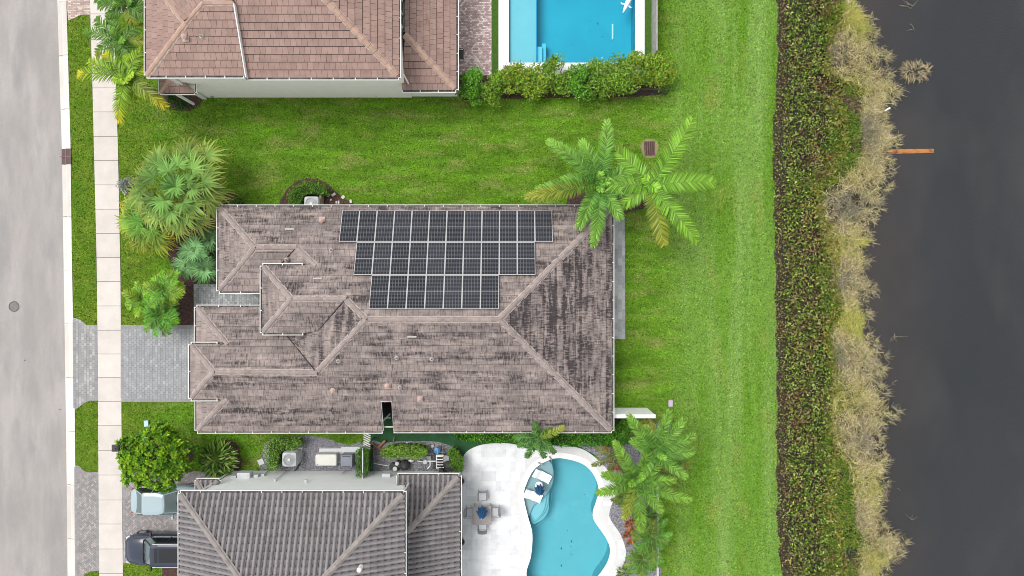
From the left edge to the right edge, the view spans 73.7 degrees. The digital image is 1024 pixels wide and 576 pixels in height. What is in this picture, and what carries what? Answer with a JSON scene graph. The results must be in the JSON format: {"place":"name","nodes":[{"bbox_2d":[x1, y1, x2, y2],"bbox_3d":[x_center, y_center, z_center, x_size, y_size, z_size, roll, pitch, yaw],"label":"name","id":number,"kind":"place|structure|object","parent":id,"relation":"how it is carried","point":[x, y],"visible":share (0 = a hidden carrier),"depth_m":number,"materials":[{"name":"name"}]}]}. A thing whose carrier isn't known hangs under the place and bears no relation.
{"place":"outdoors","nodes":[
{"label":"outdoors","id":0,"kind":"place"},
{"bbox_2d":[0,0,67,575],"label":"road","id":1,"kind":"structure","parent":0,"point":[33,504],"depth_m":42.80,"materials":[{"name":"grey asphalt"}]},
{"bbox_2d":[90,0,122,575],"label":"sidewalk","id":2,"kind":"structure","parent":0,"point":[109,365],"depth_m":42.67,"materials":[{"name":"concrete"}]},
{"bbox_2d":[121,325,194,401],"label":"driveway","id":3,"kind":"structure","parent":0,"point":[154,354],"depth_m":42.67,"materials":[{"name":"concrete"}]},
{"bbox_2d":[122,472,211,562],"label":"driveway","id":4,"kind":"structure","parent":0,"point":[144,520],"depth_m":42.67,"materials":[{"name":"concrete"}]},
{"bbox_2d":[124,530,177,570],"bbox_3d":[-21.436,16.051,41.789,4.781,1.813,2.340,0,90,0],"label":"parked car","id":5,"kind":"object","parent":4,"relation":"on","point":[152,549],"visible":0.66,"depth_m":41.46,"materials":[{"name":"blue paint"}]},
{"bbox_2d":[131,483,194,519],"bbox_3d":[-21.139,13.051,41.953,4.480,1.486,2.180,0,90,0],"label":"parked car","id":6,"kind":"object","parent":4,"relation":"on","point":[146,501],"visible":0.45,"depth_m":41.42,"materials":[{"name":"blue paint"}]},
{"bbox_2d":[67,0,783,575],"bbox_3d":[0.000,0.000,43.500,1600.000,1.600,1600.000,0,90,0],"label":"ground","id":7,"kind":"structure","parent":0,"point":[701,318],"depth_m":42.70,"materials":[{"name":"green plant"}]},
{"bbox_2d":[57,0,71,575],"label":"gutter pan","id":8,"kind":"object","parent":7,"relation":"on","point":[67,385],"visible":1,"depth_m":42.81,"materials":[{"name":"concrete"}]},
{"bbox_2d":[61,0,75,575],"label":"kerb","id":9,"kind":"structure","parent":7,"relation":"on","point":[69,214],"depth_m":42.67,"materials":[{"name":"concrete"}]},
{"bbox_2d":[73,318,97,408],"bbox_3d":[-26.648,4.721,42.669,1.584,0.006,5.758,0,90,0],"label":"driveway apron","id":10,"kind":"object","parent":7,"relation":"on","point":[91,359],"visible":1,"depth_m":42.67,"materials":[{"name":"concrete"}]},
{"bbox_2d":[74,465,98,575],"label":"driveway apron","id":11,"kind":"object","parent":7,"relation":"on","point":[83,491],"visible":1,"depth_m":42.67,"materials":[{"name":"concrete"}]},
{"bbox_2d":[83,15,143,65],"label":"coconut palm","id":12,"kind":"object","parent":7,"relation":"on","point":[124,43],"visible":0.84,"depth_m":38.26,"materials":[{"name":"green plant"}]},
{"bbox_2d":[94,0,143,27],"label":"coconut palm","id":13,"kind":"object","parent":7,"relation":"on","point":[133,9],"visible":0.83,"depth_m":38.04,"materials":[{"name":"green plant"}]},
{"bbox_2d":[77,46,173,125],"bbox_3d":[-21.739,-11.198,39.943,4.481,5.614,4.211,-19,90,0],"label":"coconut palm","id":14,"kind":"object","parent":7,"relation":"on","point":[130,81],"visible":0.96,"depth_m":37.58,"materials":[{"name":"green plant"}]},
{"bbox_2d":[121,280,159,316],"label":"areca palm","id":15,"kind":"object","parent":7,"relation":"on","point":[139,301],"visible":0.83,"depth_m":41.02,"materials":[{"name":"green plant"}]},
{"bbox_2d":[114,187,182,257],"bbox_3d":[-21.496,-3.874,41.053,4.423,3.394,4.480,0,90,0],"label":"fan palm","id":16,"kind":"object","parent":7,"relation":"on","point":[138,233],"visible":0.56,"depth_m":39.81,"materials":[{"name":"green plant"}]},
{"bbox_2d":[114,421,200,493],"bbox_3d":[-20.642,9.846,40.384,4.676,4.732,4.256,0,90,0],"label":"leafy tree","id":17,"kind":"object","parent":7,"relation":"on","point":[143,446],"visible":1,"depth_m":38.80,"materials":[{"name":"green plant"}]},
{"bbox_2d":[121,135,237,243],"bbox_3d":[-19.418,-5.773,40.501,6.483,4.498,6.572,0,90,0],"label":"fan palm","id":18,"kind":"object","parent":7,"relation":"on","point":[157,210],"visible":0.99,"depth_m":38.97,"materials":[{"name":"green plant"}]},
{"bbox_2d":[197,437,238,478],"bbox_3d":[-17.954,10.424,41.904,2.786,1.693,2.866,0,90,0],"label":"broadleaf shrub","id":19,"kind":"object","parent":7,"relation":"on","point":[207,467],"visible":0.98,"depth_m":41.48,"materials":[{"name":"green plant"}]},
{"bbox_2d":[194,284,259,306],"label":"entry walk","id":20,"kind":"structure","parent":7,"relation":"on","point":[204,295],"depth_m":42.67,"materials":[{"name":"concrete"}]},
{"bbox_2d":[165,178,353,324],"bbox_3d":[-17.329,-3.499,42.680,14.022,0.001,6.217,-37,90,0],"label":"mulch bed","id":21,"kind":"object","parent":7,"relation":"on","point":[185,311],"visible":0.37,"depth_m":42.68,"materials":[{"name":"brown soil"}]},
{"bbox_2d":[142,297,180,336],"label":"areca palm","id":22,"kind":"object","parent":21,"relation":"on","point":[156,317],"visible":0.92,"depth_m":40.92,"materials":[{"name":"green plant"}]},
{"bbox_2d":[143,269,185,308],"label":"areca palm","id":23,"kind":"object","parent":21,"relation":"on","point":[165,286],"visible":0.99,"depth_m":40.62,"materials":[{"name":"green plant"}]},
{"bbox_2d":[176,231,209,269],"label":"silver fan palm","id":24,"kind":"object","parent":21,"relation":"on","point":[195,252],"visible":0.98,"depth_m":41.04,"materials":[{"name":"green plant"}]},
{"bbox_2d":[190,256,215,286],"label":"silver fan palm","id":25,"kind":"object","parent":21,"relation":"on","point":[208,273],"visible":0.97,"depth_m":41.23,"materials":[{"name":"green plant"}]},
{"bbox_2d":[286,180,330,204],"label":"hedge","id":26,"kind":"object","parent":21,"relation":"on","point":[300,193],"visible":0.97,"depth_m":41.81,"materials":[{"name":"green plant"}]},
{"bbox_2d":[144,0,458,104],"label":"two storey house","id":27,"kind":"structure","parent":7,"relation":"on","point":[203,49],"depth_m":36.79,"materials":[{"name":"tile"}]},
{"bbox_2d":[259,435,366,470],"bbox_3d":[-12.224,10.596,42.680,7.122,0.001,2.811,0,90,0],"label":"mulch bed","id":28,"kind":"object","parent":7,"relation":"on","point":[311,446],"visible":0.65,"depth_m":42.68,"materials":[{"name":"grey gravel"}]},
{"bbox_2d":[264,435,304,471],"bbox_3d":[-14.232,9.858,42.031,2.902,1.338,1.659,-45,90,0],"label":"hedge","id":29,"kind":"object","parent":28,"relation":"on","point":[277,447],"visible":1,"depth_m":41.76,"materials":[{"name":"green plant"}]},
{"bbox_2d":[282,447,301,466],"bbox_3d":[-13.594,10.469,42.170,1.010,1.080,1.010,0,90,0],"label":"air conditioner","id":30,"kind":"object","parent":28,"relation":"on","point":[292,458],"visible":0.98,"depth_m":41.71,"materials":[{"name":"grey metal"}]},
{"bbox_2d":[315,448,341,465],"bbox_3d":[-11.322,10.464,42.292,1.475,0.856,0.900,0,90,0],"label":"standby generator","id":31,"kind":"object","parent":28,"relation":"on","point":[327,456],"visible":0.98,"depth_m":41.90,"materials":[{"name":"metal"}]},
{"bbox_2d":[178,469,461,575],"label":"two storey house","id":32,"kind":"structure","parent":7,"relation":"on","point":[318,523],"depth_m":36.61,"materials":[{"name":"grey tile"}]},
{"bbox_2d":[188,205,613,433],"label":"single storey house","id":33,"kind":"structure","parent":7,"relation":"on","point":[312,343],"depth_m":38.78,"materials":[{"name":"tile"}]},
{"bbox_2d":[339,211,359,241],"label":"solar panel","id":34,"kind":"object","parent":33,"relation":"attached to","point":[349,226],"visible":1,"depth_m":39.11,"materials":[{"name":"grey"}]},
{"bbox_2d":[354,242,373,274],"bbox_3d":[-8.299,-1.659,38.345,1.000,0.042,2.010,0,67,0],"label":"solar panel","id":35,"kind":"object","parent":33,"relation":"attached to","point":[363,265],"visible":1,"depth_m":38.33,"materials":[{"name":"grey"}]},
{"bbox_2d":[357,211,376,241],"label":"solar panel","id":36,"kind":"object","parent":33,"relation":"attached to","point":[367,226],"visible":1,"depth_m":39.11,"materials":[{"name":"grey"}]},
{"bbox_2d":[369,275,389,308],"bbox_3d":[-7.288,0.218,37.563,1.000,0.040,2.010,0,67,0],"label":"solar panel","id":37,"kind":"object","parent":33,"relation":"attached to","point":[379,291],"visible":1,"depth_m":37.55,"materials":[{"name":"grey"}]},
{"bbox_2d":[372,242,391,274],"bbox_3d":[-7.288,-1.659,38.345,1.000,0.042,2.010,0,67,0],"label":"solar panel","id":38,"kind":"object","parent":33,"relation":"attached to","point":[382,258],"visible":1,"depth_m":38.33,"materials":[{"name":"grey"}]},
{"bbox_2d":[375,211,394,241],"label":"solar panel","id":39,"kind":"object","parent":33,"relation":"attached to","point":[384,226],"visible":1,"depth_m":39.11,"materials":[{"name":"grey"}]},
{"bbox_2d":[387,275,407,308],"bbox_3d":[-6.277,0.218,37.563,1.000,0.040,2.010,0,67,0],"label":"solar panel","id":40,"kind":"object","parent":33,"relation":"attached to","point":[397,296],"visible":1,"depth_m":37.54,"materials":[{"name":"grey"}]},
{"bbox_2d":[390,242,409,274],"bbox_3d":[-6.277,-1.659,38.345,1.000,0.042,2.010,0,67,0],"label":"solar panel","id":41,"kind":"object","parent":33,"relation":"attached to","point":[400,258],"visible":1,"depth_m":38.33,"materials":[{"name":"grey"}]},
{"bbox_2d":[392,211,411,241],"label":"solar panel","id":42,"kind":"object","parent":33,"relation":"attached to","point":[402,227],"visible":1,"depth_m":39.11,"materials":[{"name":"grey"}]},
{"bbox_2d":[406,275,425,308],"bbox_3d":[-5.266,0.218,37.563,1.000,0.040,2.010,0,67,0],"label":"solar panel","id":43,"kind":"object","parent":33,"relation":"attached to","point":[416,287],"visible":1,"depth_m":37.54,"materials":[{"name":"grey"}]},
{"bbox_2d":[408,242,427,274],"bbox_3d":[-5.266,-1.659,38.345,1.000,0.042,2.010,0,67,0],"label":"solar panel","id":44,"kind":"object","parent":33,"relation":"attached to","point":[418,258],"visible":1,"depth_m":38.33,"materials":[{"name":"grey"}]},
{"bbox_2d":[410,211,429,241],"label":"solar panel","id":45,"kind":"object","parent":33,"relation":"attached to","point":[420,227],"visible":1,"depth_m":39.11,"materials":[{"name":"grey"}]},
{"bbox_2d":[425,275,443,308],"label":"solar panel","id":46,"kind":"object","parent":33,"relation":"attached to","point":[434,294],"visible":1,"depth_m":37.54,"materials":[{"name":"grey"}]},
{"bbox_2d":[426,242,445,274],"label":"solar panel","id":47,"kind":"object","parent":33,"relation":"attached to","point":[436,259],"visible":1,"depth_m":38.33,"materials":[{"name":"grey"}]},
{"bbox_2d":[428,211,446,241],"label":"solar panel","id":48,"kind":"object","parent":33,"relation":"attached to","point":[437,225],"visible":1,"depth_m":39.11,"materials":[{"name":"grey"}]},
{"bbox_2d":[443,275,462,308],"bbox_3d":[-3.244,0.218,37.563,1.000,0.040,2.010,0,67,0],"label":"solar panel","id":49,"kind":"object","parent":33,"relation":"attached to","point":[452,291],"visible":1,"depth_m":37.54,"materials":[{"name":"grey"}]},
{"bbox_2d":[445,242,463,274],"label":"solar panel","id":50,"kind":"object","parent":33,"relation":"attached to","point":[454,259],"visible":1,"depth_m":38.33,"materials":[{"name":"grey"}]},
{"bbox_2d":[446,211,464,241],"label":"solar panel","id":51,"kind":"object","parent":33,"relation":"attached to","point":[455,227],"visible":1,"depth_m":39.11,"materials":[{"name":"grey"}]},
{"bbox_2d":[462,275,480,308],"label":"solar panel","id":52,"kind":"object","parent":33,"relation":"attached to","point":[471,287],"visible":1,"depth_m":37.56,"materials":[{"name":"grey"}]},
{"bbox_2d":[463,242,480,274],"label":"solar panel","id":53,"kind":"object","parent":33,"relation":"attached to","point":[472,258],"visible":1,"depth_m":38.33,"materials":[{"name":"grey"}]},
{"bbox_2d":[464,211,481,241],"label":"solar panel","id":54,"kind":"object","parent":33,"relation":"attached to","point":[472,226],"visible":1,"depth_m":39.11,"materials":[{"name":"grey"}]},
{"bbox_2d":[480,275,498,308],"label":"solar panel","id":55,"kind":"object","parent":33,"relation":"attached to","point":[489,291],"visible":1,"depth_m":37.54,"materials":[{"name":"grey"}]},
{"bbox_2d":[481,242,498,274],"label":"solar panel","id":56,"kind":"object","parent":33,"relation":"attached to","point":[489,258],"visible":1,"depth_m":38.33,"materials":[{"name":"grey"}]},
{"bbox_2d":[482,211,499,241],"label":"solar panel","id":57,"kind":"object","parent":33,"relation":"attached to","point":[490,226],"visible":1,"depth_m":39.11,"materials":[{"name":"grey"}]},
{"bbox_2d":[499,242,516,274],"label":"solar panel","id":58,"kind":"object","parent":33,"relation":"attached to","point":[507,258],"visible":1,"depth_m":38.33,"materials":[{"name":"grey"}]},
{"bbox_2d":[499,211,516,241],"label":"solar panel","id":59,"kind":"object","parent":33,"relation":"attached to","point":[508,226],"visible":1,"depth_m":39.11,"materials":[{"name":"grey"}]},
{"bbox_2d":[517,242,534,274],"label":"solar panel","id":60,"kind":"object","parent":33,"relation":"attached to","point":[525,258],"visible":1,"depth_m":38.33,"materials":[{"name":"grey"}]},
{"bbox_2d":[517,211,534,241],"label":"solar panel","id":61,"kind":"object","parent":33,"relation":"attached to","point":[525,226],"visible":1,"depth_m":39.11,"materials":[{"name":"grey"}]},
{"bbox_2d":[535,211,552,241],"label":"solar panel","id":62,"kind":"object","parent":33,"relation":"attached to","point":[543,227],"visible":1,"depth_m":39.11,"materials":[{"name":"grey"}]},
{"bbox_2d":[492,0,498,74],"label":"turf strip","id":63,"kind":"object","parent":7,"relation":"on","point":[495,34],"visible":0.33,"depth_m":42.68,"materials":[{"name":"green plant"}]},
{"bbox_2d":[369,412,628,455],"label":"artificial turf","id":64,"kind":"structure","parent":7,"relation":"on","point":[389,434],"depth_m":42.69,"materials":[{"name":"green plant"}]},
{"bbox_2d":[369,441,459,470],"bbox_3d":[-5.963,10.767,42.680,6.424,0.001,2.485,0,90,0],"label":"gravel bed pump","id":65,"kind":"object","parent":64,"relation":"on","point":[415,465],"visible":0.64,"depth_m":42.68,"materials":[{"name":"grey gravel"}]},
{"bbox_2d":[355,444,372,477],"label":"hedge","id":66,"kind":"object","parent":65,"relation":"on","point":[368,456],"visible":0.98,"depth_m":41.19,"materials":[{"name":"green plant"}]},
{"bbox_2d":[380,442,429,460],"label":"hedge","id":67,"kind":"object","parent":65,"relation":"on","point":[402,450],"visible":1,"depth_m":41.63,"materials":[{"name":"green plant"}]},
{"bbox_2d":[447,445,464,472],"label":"hedge","id":68,"kind":"object","parent":65,"relation":"on","point":[455,455],"visible":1,"depth_m":41.68,"materials":[{"name":"green plant"}]},
{"bbox_2d":[454,418,633,447],"bbox_3d":[1.862,8.697,41.890,11.168,1.652,2.081,0,90,0],"label":"hedge","id":69,"kind":"object","parent":64,"relation":"on","point":[561,440],"visible":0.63,"depth_m":41.49,"materials":[{"name":"green plant"}]},
{"bbox_2d":[513,421,565,458],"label":"palm","id":70,"kind":"object","parent":7,"relation":"on","point":[536,440],"visible":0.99,"depth_m":39.15,"materials":[{"name":"green plant"}]},
{"bbox_2d":[459,443,625,575],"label":"marble deck base","id":71,"kind":"object","parent":7,"relation":"on","point":[604,511],"visible":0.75,"depth_m":42.68,"materials":[{"name":"tile"}]},
{"bbox_2d":[460,443,625,575],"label":"marble deck","id":72,"kind":"structure","parent":71,"relation":"on","point":[502,537],"depth_m":42.67,"materials":[{"name":"white stone"}]},
{"bbox_2d":[518,452,615,575],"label":"kidney pool","id":73,"kind":"structure","parent":71,"relation":"in","point":[558,511],"depth_m":44.05,"materials":[{"name":"blue liquid"}]},
{"bbox_2d":[458,75,664,99],"bbox_3d":[2.961,-12.559,42.688,13.234,0.001,1.635,0,90,0],"label":"mulch bed","id":74,"kind":"object","parent":7,"relation":"on","point":[550,94],"visible":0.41,"depth_m":42.69,"materials":[{"name":"brown soil"}]},
{"bbox_2d":[455,65,484,105],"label":"hedge shrub","id":75,"kind":"object","parent":74,"relation":"on","point":[474,76],"visible":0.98,"depth_m":41.09,"materials":[{"name":"green plant"}]},
{"bbox_2d":[479,73,507,107],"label":"hedge shrub","id":76,"kind":"object","parent":74,"relation":"on","point":[494,88],"visible":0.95,"depth_m":41.24,"materials":[{"name":"green plant"}]},
{"bbox_2d":[494,60,528,94],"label":"hedge shrub","id":77,"kind":"object","parent":74,"relation":"on","point":[511,71],"visible":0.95,"depth_m":41.09,"materials":[{"name":"green plant"}]},
{"bbox_2d":[520,61,550,104],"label":"hedge shrub","id":78,"kind":"object","parent":74,"relation":"on","point":[538,88],"visible":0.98,"depth_m":41.17,"materials":[{"name":"green plant"}]},
{"bbox_2d":[541,52,574,96],"bbox_3d":[2.765,-12.964,41.713,2.538,2.099,2.612,0,90,0],"label":"hedge shrub","id":79,"kind":"object","parent":74,"relation":"on","point":[550,69],"visible":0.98,"depth_m":41.29,"materials":[{"name":"green plant"}]},
{"bbox_2d":[564,61,598,101],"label":"hedge shrub","id":80,"kind":"object","parent":74,"relation":"on","point":[576,84],"visible":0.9,"depth_m":41.19,"materials":[{"name":"green plant"}]},
{"bbox_2d":[582,56,615,99],"bbox_3d":[5.243,-12.709,41.608,2.241,2.310,2.530,0,90,0],"label":"hedge shrub","id":81,"kind":"object","parent":74,"relation":"on","point":[600,82],"visible":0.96,"depth_m":41.07,"materials":[{"name":"green plant"}]},
{"bbox_2d":[605,52,638,96],"bbox_3d":[6.652,-12.965,41.705,2.378,2.114,2.657,0,90,0],"label":"hedge shrub","id":82,"kind":"object","parent":74,"relation":"on","point":[621,71],"visible":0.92,"depth_m":41.13,"materials":[{"name":"green plant"}]},
{"bbox_2d":[509,0,634,62],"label":"rectangular pool","id":83,"kind":"structure","parent":7,"relation":"on","point":[541,31],"depth_m":44.05,"materials":[{"name":"liquid"}]},
{"bbox_2d":[499,0,644,73],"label":"coping deck","id":84,"kind":"structure","parent":7,"relation":"on","point":[504,29],"depth_m":42.67,"materials":[{"name":"white concrete"}]},
{"bbox_2d":[524,118,635,247],"bbox_3d":[4.292,-6.347,39.999,6.214,5.502,6.481,35,90,0],"label":"foxtail palm","id":85,"kind":"object","parent":7,"relation":"on","point":[599,198],"visible":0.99,"depth_m":37.88,"materials":[{"name":"green plant"}]},
{"bbox_2d":[591,442,625,473],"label":"palm","id":86,"kind":"object","parent":7,"relation":"on","point":[611,457],"visible":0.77,"depth_m":39.65,"materials":[{"name":"green plant"}]},
{"bbox_2d":[614,217,624,338],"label":"walk","id":87,"kind":"structure","parent":7,"relation":"on","point":[619,274],"depth_m":42.67,"materials":[{"name":"concrete"}]},
{"bbox_2d":[580,423,670,575],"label":"mulch bed","id":88,"kind":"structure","parent":7,"relation":"on","point":[615,513],"depth_m":42.68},
{"bbox_2d":[623,542,664,575],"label":"bushy palm","id":89,"kind":"object","parent":88,"relation":"on","point":[643,562],"visible":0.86,"depth_m":40.66,"materials":[{"name":"green plant"}]},
{"bbox_2d":[630,513,672,564],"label":"bushy palm","id":90,"kind":"object","parent":88,"relation":"on","point":[651,536],"visible":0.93,"depth_m":40.28,"materials":[{"name":"green plant"}]},
{"bbox_2d":[614,408,655,417],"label":"privacy wall","id":91,"kind":"structure","parent":7,"relation":"on","point":[635,412],"depth_m":40.88,"materials":[{"name":"white paint"}]},
{"bbox_2d":[618,50,657,93],"bbox_3d":[7.620,-13.199,41.639,2.878,2.249,2.455,-30,90,0],"label":"hedge shrub","id":92,"kind":"object","parent":7,"relation":"on","point":[636,61],"visible":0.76,"depth_m":41.03,"materials":[{"name":"green plant"}]},
{"bbox_2d":[595,439,693,533],"bbox_3d":[6.910,11.048,40.165,4.261,5.170,5.438,-38,90,0],"label":"foxtail palm","id":93,"kind":"object","parent":7,"relation":"on","point":[651,483],"visible":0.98,"depth_m":38.18,"materials":[{"name":"green plant"}]},
{"bbox_2d":[645,0,650,68],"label":"turf strip","id":94,"kind":"object","parent":7,"relation":"on","point":[647,25],"visible":0.67,"depth_m":42.68,"materials":[{"name":"green plant"}]},
{"bbox_2d":[595,115,715,247],"bbox_3d":[7.906,-6.028,40.204,7.248,5.091,7.615,0,90,0],"label":"foxtail palm","id":95,"kind":"object","parent":7,"relation":"on","point":[643,185],"visible":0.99,"depth_m":38.03,"materials":[{"name":"green plant"}]},
{"bbox_2d":[640,50,676,92],"bbox_3d":[8.851,-13.165,41.650,2.406,2.226,2.476,0,90,0],"label":"hedge shrub","id":96,"kind":"object","parent":7,"relation":"on","point":[665,76],"visible":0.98,"depth_m":41.06,"materials":[{"name":"green plant"}]},
{"bbox_2d":[625,408,695,479],"bbox_3d":[8.378,8.788,40.121,4.138,5.259,4.152,0,90,0],"label":"foxtail palm","id":97,"kind":"object","parent":7,"relation":"on","point":[661,447],"visible":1,"depth_m":37.98,"materials":[{"name":"green plant"}]},
{"bbox_2d":[801,0,872,575],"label":"shoreline sedge","id":98,"kind":"object","parent":7,"relation":"on","point":[846,503],"visible":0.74,"depth_m":43.00,"materials":[{"name":"green plant"}]},
{"bbox_2d":[459,0,491,74],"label":"patio","id":99,"kind":"structure","parent":0,"point":[477,34],"depth_m":42.67,"materials":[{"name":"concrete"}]},
{"bbox_2d":[771,0,850,575],"bbox_3d":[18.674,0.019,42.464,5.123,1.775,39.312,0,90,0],"label":"shoreline shrubs","id":100,"kind":"object","parent":0,"point":[826,345],"visible":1,"depth_m":42.41,"materials":[{"name":"green plant"}]},
{"bbox_2d":[826,0,1023,575],"bbox_3d":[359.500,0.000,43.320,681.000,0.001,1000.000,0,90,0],"label":"lake water","id":101,"kind":"structure","parent":0,"point":[945,272],"depth_m":43.32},
{"bbox_2d":[816,0,905,575],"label":"dry reeds","id":102,"kind":"object","parent":101,"relation":"in","point":[867,513],"visible":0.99,"depth_m":42.72,"materials":[{"name":"beige plant"}]},
{"bbox_2d":[854,0,911,575],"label":"reed wisps","id":103,"kind":"object","parent":101,"relation":"on","point":[888,126],"visible":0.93,"depth_m":43.15,"materials":[{"name":"beige plant"}]},
{"bbox_2d":[898,59,932,84],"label":"reed clump","id":104,"kind":"object","parent":101,"relation":"in","point":[910,77],"visible":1,"depth_m":43.18,"materials":[{"name":"beige plant"}]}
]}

